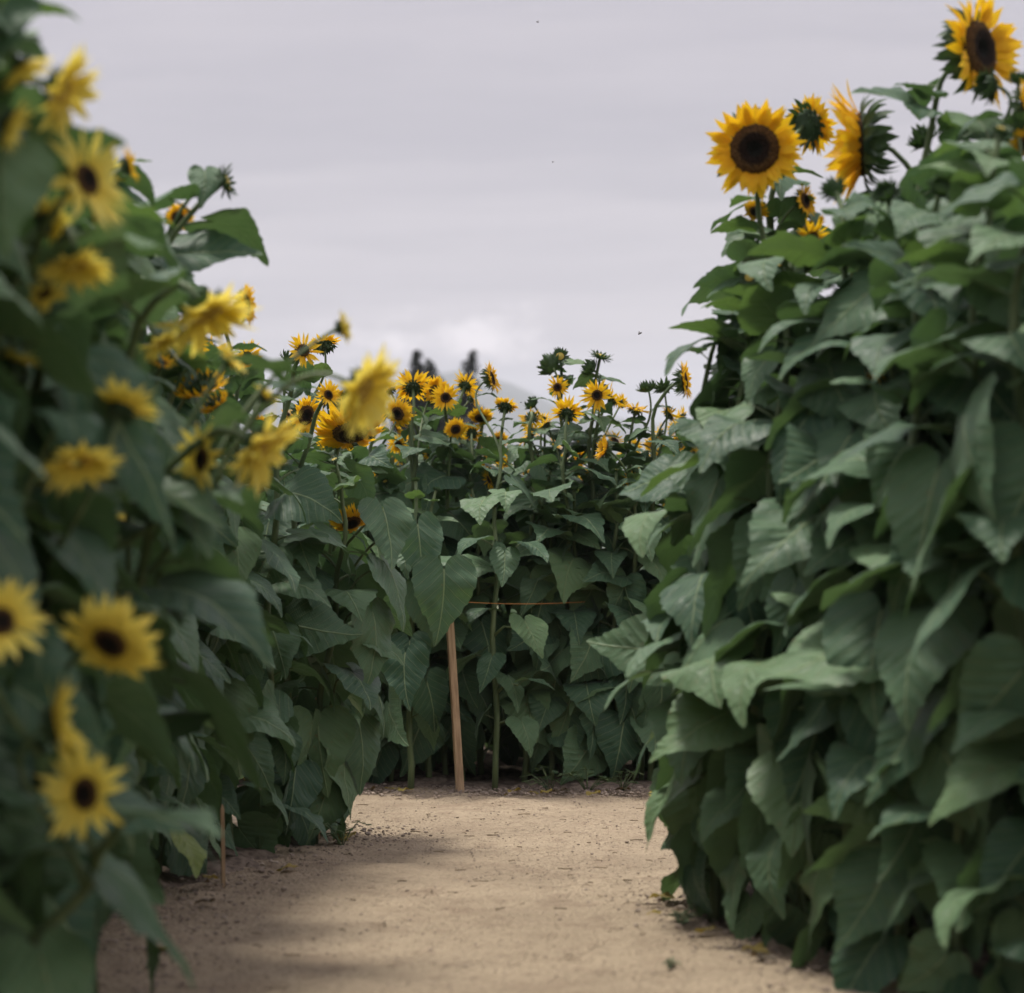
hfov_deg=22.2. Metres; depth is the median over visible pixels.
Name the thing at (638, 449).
sunflower
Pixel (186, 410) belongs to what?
sunflower
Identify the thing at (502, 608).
sunflower
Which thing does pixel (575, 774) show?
weed
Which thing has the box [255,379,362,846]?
sunflower
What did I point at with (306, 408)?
sunflower
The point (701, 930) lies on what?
fallen leaf
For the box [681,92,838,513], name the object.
sunflower
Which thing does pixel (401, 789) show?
fallen leaf
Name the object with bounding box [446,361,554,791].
sunflower
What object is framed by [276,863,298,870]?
fallen leaf
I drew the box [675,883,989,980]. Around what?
soil bed
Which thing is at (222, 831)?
wooden stake
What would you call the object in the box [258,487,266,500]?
sunflower
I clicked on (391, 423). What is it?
conifer
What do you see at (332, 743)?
sunflower
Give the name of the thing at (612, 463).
sunflower
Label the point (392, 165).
sky
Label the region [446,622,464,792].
wooden stake
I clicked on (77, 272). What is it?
sunflower
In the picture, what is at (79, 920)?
sunflower
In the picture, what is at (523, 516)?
sunflower
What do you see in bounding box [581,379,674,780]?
sunflower
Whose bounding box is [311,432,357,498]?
sunflower
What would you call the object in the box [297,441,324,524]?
sunflower
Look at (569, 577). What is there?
sunflower
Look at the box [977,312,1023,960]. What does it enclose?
sunflower
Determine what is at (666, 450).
sunflower
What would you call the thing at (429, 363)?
conifer
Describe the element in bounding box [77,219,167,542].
sunflower
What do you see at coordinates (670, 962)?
weed
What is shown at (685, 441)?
sunflower
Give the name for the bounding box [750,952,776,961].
fallen leaf
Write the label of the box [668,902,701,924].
weed
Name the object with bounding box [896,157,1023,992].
sunflower
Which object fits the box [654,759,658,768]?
sunflower
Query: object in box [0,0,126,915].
sunflower
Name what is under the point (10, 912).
sunflower
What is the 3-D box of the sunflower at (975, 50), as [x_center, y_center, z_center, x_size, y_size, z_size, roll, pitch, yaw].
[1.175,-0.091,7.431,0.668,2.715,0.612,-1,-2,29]
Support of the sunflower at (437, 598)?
on the soil bed at (509, 776)
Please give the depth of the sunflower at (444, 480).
13.49 m
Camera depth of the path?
7.92 m
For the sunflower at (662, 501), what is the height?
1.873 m
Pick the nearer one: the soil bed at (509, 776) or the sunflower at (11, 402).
the sunflower at (11, 402)
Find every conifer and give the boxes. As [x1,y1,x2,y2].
[384,371,411,450]
[388,350,443,458]
[425,359,447,431]
[436,377,470,494]
[448,350,484,495]
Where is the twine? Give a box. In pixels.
[469,601,584,603]
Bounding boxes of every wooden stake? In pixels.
[220,804,225,887]
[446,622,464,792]
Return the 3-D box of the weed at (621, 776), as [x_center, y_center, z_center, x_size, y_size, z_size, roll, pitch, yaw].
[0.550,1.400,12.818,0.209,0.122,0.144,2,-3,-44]
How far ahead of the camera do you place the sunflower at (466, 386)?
13.86 m
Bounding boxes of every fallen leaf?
[180,888,198,892]
[194,898,214,904]
[203,874,217,878]
[204,879,222,886]
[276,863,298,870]
[366,785,383,789]
[398,787,413,790]
[505,787,520,794]
[553,789,566,794]
[586,790,600,795]
[616,787,630,789]
[647,909,660,914]
[649,891,674,898]
[677,906,696,910]
[694,925,721,932]
[742,942,768,953]
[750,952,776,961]
[887,982,898,986]
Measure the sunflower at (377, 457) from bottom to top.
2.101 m
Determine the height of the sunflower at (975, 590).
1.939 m
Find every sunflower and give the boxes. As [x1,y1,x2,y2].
[0,0,32,285]
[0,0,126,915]
[0,1,80,725]
[0,17,46,934]
[0,29,110,925]
[0,126,187,953]
[0,189,174,895]
[0,193,173,992]
[0,576,221,992]
[19,188,174,988]
[21,158,194,613]
[29,143,260,956]
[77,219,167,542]
[93,289,406,992]
[96,150,183,784]
[99,255,195,935]
[112,156,155,379]
[131,163,268,774]
[138,283,256,845]
[139,282,218,850]
[145,329,233,868]
[147,830,153,839]
[148,306,211,877]
[150,342,253,876]
[160,413,235,878]
[163,335,275,867]
[198,413,249,432]
[205,334,306,855]
[212,340,311,852]
[215,499,269,780]
[228,332,346,848]
[234,333,340,779]
[242,409,318,561]
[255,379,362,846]
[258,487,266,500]
[268,470,311,692]
[273,389,413,837]
[290,455,404,845]
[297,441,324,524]
[307,435,398,630]
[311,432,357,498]
[338,453,410,780]
[340,380,407,781]
[368,431,418,499]
[368,477,438,783]
[373,369,454,773]
[380,405,451,770]
[380,477,477,788]
[381,487,473,777]
[391,433,430,467]
[417,382,492,774]
[425,370,515,772]
[430,481,520,780]
[432,406,518,774]
[433,433,505,764]
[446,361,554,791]
[448,422,520,764]
[471,463,522,764]
[483,480,573,781]
[485,456,512,748]
[489,408,599,774]
[491,423,556,759]
[491,461,601,779]
[497,395,572,771]
[503,456,579,756]
[507,347,609,773]
[511,438,584,492]
[524,395,616,747]
[524,481,614,785]
[553,350,639,777]
[553,451,586,763]
[556,381,645,774]
[566,468,661,780]
[578,430,658,777]
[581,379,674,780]
[586,334,745,899]
[601,463,678,780]
[602,439,658,765]
[604,272,812,922]
[616,361,691,651]
[618,452,665,503]
[633,422,694,770]
[638,422,682,510]
[640,237,815,882]
[649,231,852,940]
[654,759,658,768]
[661,405,698,538]
[664,99,823,904]
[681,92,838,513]
[714,175,911,954]
[720,216,829,719]
[748,170,986,992]
[764,176,985,967]
[780,265,813,273]
[799,218,852,286]
[809,267,850,276]
[820,0,1023,445]
[820,122,1023,992]
[824,81,968,913]
[827,309,1009,948]
[850,231,955,933]
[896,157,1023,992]
[900,78,1023,819]
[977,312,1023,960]
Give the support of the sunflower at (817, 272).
on the soil bed at (978, 966)
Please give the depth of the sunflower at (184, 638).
8.07 m
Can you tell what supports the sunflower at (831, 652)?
on the soil bed at (978, 966)
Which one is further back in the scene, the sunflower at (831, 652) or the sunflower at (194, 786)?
the sunflower at (194, 786)
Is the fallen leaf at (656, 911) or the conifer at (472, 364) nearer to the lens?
the fallen leaf at (656, 911)
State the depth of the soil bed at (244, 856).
9.39 m
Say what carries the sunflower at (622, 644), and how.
on the soil bed at (978, 966)
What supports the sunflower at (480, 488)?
on the soil bed at (509, 776)
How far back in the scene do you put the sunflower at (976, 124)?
7.13 m
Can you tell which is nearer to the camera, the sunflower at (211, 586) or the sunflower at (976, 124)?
the sunflower at (211, 586)
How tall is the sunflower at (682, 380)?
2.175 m
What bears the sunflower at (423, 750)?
on the soil bed at (509, 776)
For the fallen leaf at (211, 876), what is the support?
on the path
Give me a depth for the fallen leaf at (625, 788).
12.81 m
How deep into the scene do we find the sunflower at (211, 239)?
7.42 m
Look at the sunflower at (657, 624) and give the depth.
8.05 m
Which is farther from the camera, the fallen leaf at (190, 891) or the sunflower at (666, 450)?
the sunflower at (666, 450)
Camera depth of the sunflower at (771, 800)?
7.06 m
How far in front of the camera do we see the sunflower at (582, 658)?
13.11 m
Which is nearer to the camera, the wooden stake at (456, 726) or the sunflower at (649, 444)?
the wooden stake at (456, 726)
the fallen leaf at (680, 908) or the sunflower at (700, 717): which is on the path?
the fallen leaf at (680, 908)
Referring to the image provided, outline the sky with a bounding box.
[18,0,1023,423]
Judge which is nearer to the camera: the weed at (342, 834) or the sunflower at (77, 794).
the sunflower at (77, 794)
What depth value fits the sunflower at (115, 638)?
4.81 m
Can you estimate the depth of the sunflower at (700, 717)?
7.46 m
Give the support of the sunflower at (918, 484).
on the soil bed at (978, 966)
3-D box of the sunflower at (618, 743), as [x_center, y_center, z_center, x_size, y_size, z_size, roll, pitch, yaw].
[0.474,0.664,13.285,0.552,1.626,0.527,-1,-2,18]
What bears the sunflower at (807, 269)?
on the soil bed at (978, 966)
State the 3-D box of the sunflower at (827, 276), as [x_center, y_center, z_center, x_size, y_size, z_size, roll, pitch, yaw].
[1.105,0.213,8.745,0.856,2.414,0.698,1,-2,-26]
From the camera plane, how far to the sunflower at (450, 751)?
14.28 m
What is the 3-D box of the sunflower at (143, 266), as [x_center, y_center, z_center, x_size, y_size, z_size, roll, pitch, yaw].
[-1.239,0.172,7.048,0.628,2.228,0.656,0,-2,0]
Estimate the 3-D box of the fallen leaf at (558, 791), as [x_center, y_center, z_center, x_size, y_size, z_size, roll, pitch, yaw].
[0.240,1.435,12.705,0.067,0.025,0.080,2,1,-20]
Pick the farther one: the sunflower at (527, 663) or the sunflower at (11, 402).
the sunflower at (527, 663)
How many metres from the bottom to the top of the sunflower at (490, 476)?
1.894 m
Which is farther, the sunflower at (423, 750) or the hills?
the hills
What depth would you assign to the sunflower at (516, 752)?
14.54 m
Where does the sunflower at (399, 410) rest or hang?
on the soil bed at (509, 776)
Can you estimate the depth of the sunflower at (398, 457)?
14.31 m
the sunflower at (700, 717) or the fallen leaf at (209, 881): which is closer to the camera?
the sunflower at (700, 717)
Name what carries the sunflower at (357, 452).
on the soil bed at (509, 776)
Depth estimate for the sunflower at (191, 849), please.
8.61 m
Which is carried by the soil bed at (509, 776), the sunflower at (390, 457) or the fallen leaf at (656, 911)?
the sunflower at (390, 457)
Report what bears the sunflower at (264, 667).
on the soil bed at (509, 776)
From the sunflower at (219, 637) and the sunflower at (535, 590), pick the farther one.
the sunflower at (535, 590)
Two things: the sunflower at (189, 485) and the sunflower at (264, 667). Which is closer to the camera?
the sunflower at (189, 485)
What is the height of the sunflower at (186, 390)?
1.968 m
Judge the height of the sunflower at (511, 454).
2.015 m
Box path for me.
[96,785,907,992]
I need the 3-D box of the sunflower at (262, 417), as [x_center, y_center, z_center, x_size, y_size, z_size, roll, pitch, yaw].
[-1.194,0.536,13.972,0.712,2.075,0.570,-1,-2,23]
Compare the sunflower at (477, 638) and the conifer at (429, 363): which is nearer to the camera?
the sunflower at (477, 638)
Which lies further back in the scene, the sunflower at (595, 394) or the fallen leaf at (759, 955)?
the sunflower at (595, 394)
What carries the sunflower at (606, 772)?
on the soil bed at (509, 776)
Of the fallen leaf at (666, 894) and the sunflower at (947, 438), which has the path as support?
the fallen leaf at (666, 894)
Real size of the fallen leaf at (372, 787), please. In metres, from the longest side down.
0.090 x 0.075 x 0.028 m
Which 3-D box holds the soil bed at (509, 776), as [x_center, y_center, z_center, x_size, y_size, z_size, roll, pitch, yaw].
[-0.030,1.603,16.433,8.940,0.156,7.560,0,-2,0]
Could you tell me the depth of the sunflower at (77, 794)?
4.66 m
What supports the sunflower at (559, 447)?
on the soil bed at (509, 776)
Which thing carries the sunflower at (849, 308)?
on the soil bed at (978, 966)
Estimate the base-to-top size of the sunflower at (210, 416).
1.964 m
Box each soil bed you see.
[99,816,299,941]
[238,743,651,792]
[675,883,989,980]
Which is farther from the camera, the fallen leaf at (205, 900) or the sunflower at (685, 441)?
the sunflower at (685, 441)
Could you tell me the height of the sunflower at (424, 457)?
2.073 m
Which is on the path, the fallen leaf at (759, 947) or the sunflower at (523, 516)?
the fallen leaf at (759, 947)
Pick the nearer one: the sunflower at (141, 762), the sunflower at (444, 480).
the sunflower at (141, 762)
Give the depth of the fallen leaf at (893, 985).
6.46 m
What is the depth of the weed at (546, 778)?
12.79 m
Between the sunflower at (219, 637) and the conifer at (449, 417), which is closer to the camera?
the sunflower at (219, 637)
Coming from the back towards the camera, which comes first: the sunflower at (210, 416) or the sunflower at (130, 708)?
the sunflower at (210, 416)
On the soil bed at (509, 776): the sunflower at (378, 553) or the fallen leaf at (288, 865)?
the sunflower at (378, 553)
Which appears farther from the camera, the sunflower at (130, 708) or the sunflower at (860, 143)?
the sunflower at (860, 143)
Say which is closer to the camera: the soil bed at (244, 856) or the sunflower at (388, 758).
the soil bed at (244, 856)
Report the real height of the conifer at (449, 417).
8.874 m
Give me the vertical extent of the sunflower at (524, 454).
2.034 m
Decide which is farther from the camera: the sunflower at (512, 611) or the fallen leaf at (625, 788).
the sunflower at (512, 611)
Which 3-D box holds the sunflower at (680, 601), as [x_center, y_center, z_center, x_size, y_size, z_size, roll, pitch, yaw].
[0.637,0.324,7.934,0.580,2.043,0.787,-1,-2,32]
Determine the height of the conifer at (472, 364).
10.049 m
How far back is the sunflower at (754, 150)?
8.04 m
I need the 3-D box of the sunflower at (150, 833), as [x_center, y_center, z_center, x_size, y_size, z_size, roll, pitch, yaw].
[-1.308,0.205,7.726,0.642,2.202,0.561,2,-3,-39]
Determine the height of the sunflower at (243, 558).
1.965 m
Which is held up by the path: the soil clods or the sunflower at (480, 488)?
the soil clods
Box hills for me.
[200,370,674,504]
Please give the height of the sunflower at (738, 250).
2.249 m
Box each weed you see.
[308,821,371,845]
[519,765,563,791]
[557,766,617,790]
[609,769,643,790]
[662,956,681,967]
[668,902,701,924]
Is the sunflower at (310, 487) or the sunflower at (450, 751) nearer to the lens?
the sunflower at (310, 487)
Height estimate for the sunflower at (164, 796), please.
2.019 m
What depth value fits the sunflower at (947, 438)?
7.20 m
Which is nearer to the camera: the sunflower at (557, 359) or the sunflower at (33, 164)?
the sunflower at (33, 164)
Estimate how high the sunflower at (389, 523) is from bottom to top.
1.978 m
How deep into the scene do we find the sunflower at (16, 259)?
4.60 m
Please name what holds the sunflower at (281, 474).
on the soil bed at (509, 776)
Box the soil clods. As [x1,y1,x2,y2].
[97,783,899,992]
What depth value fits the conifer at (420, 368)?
92.06 m
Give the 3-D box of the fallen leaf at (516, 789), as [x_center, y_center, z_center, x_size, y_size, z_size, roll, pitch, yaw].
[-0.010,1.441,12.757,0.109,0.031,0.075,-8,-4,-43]
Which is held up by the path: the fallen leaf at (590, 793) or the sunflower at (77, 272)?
the fallen leaf at (590, 793)
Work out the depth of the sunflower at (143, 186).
6.96 m
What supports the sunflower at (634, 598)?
on the soil bed at (509, 776)
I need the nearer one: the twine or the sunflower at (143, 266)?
the sunflower at (143, 266)
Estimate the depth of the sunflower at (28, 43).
4.99 m
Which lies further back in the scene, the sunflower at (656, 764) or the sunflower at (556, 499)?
the sunflower at (556, 499)
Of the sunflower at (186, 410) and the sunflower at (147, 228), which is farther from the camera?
the sunflower at (186, 410)
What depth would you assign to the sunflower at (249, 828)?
9.66 m

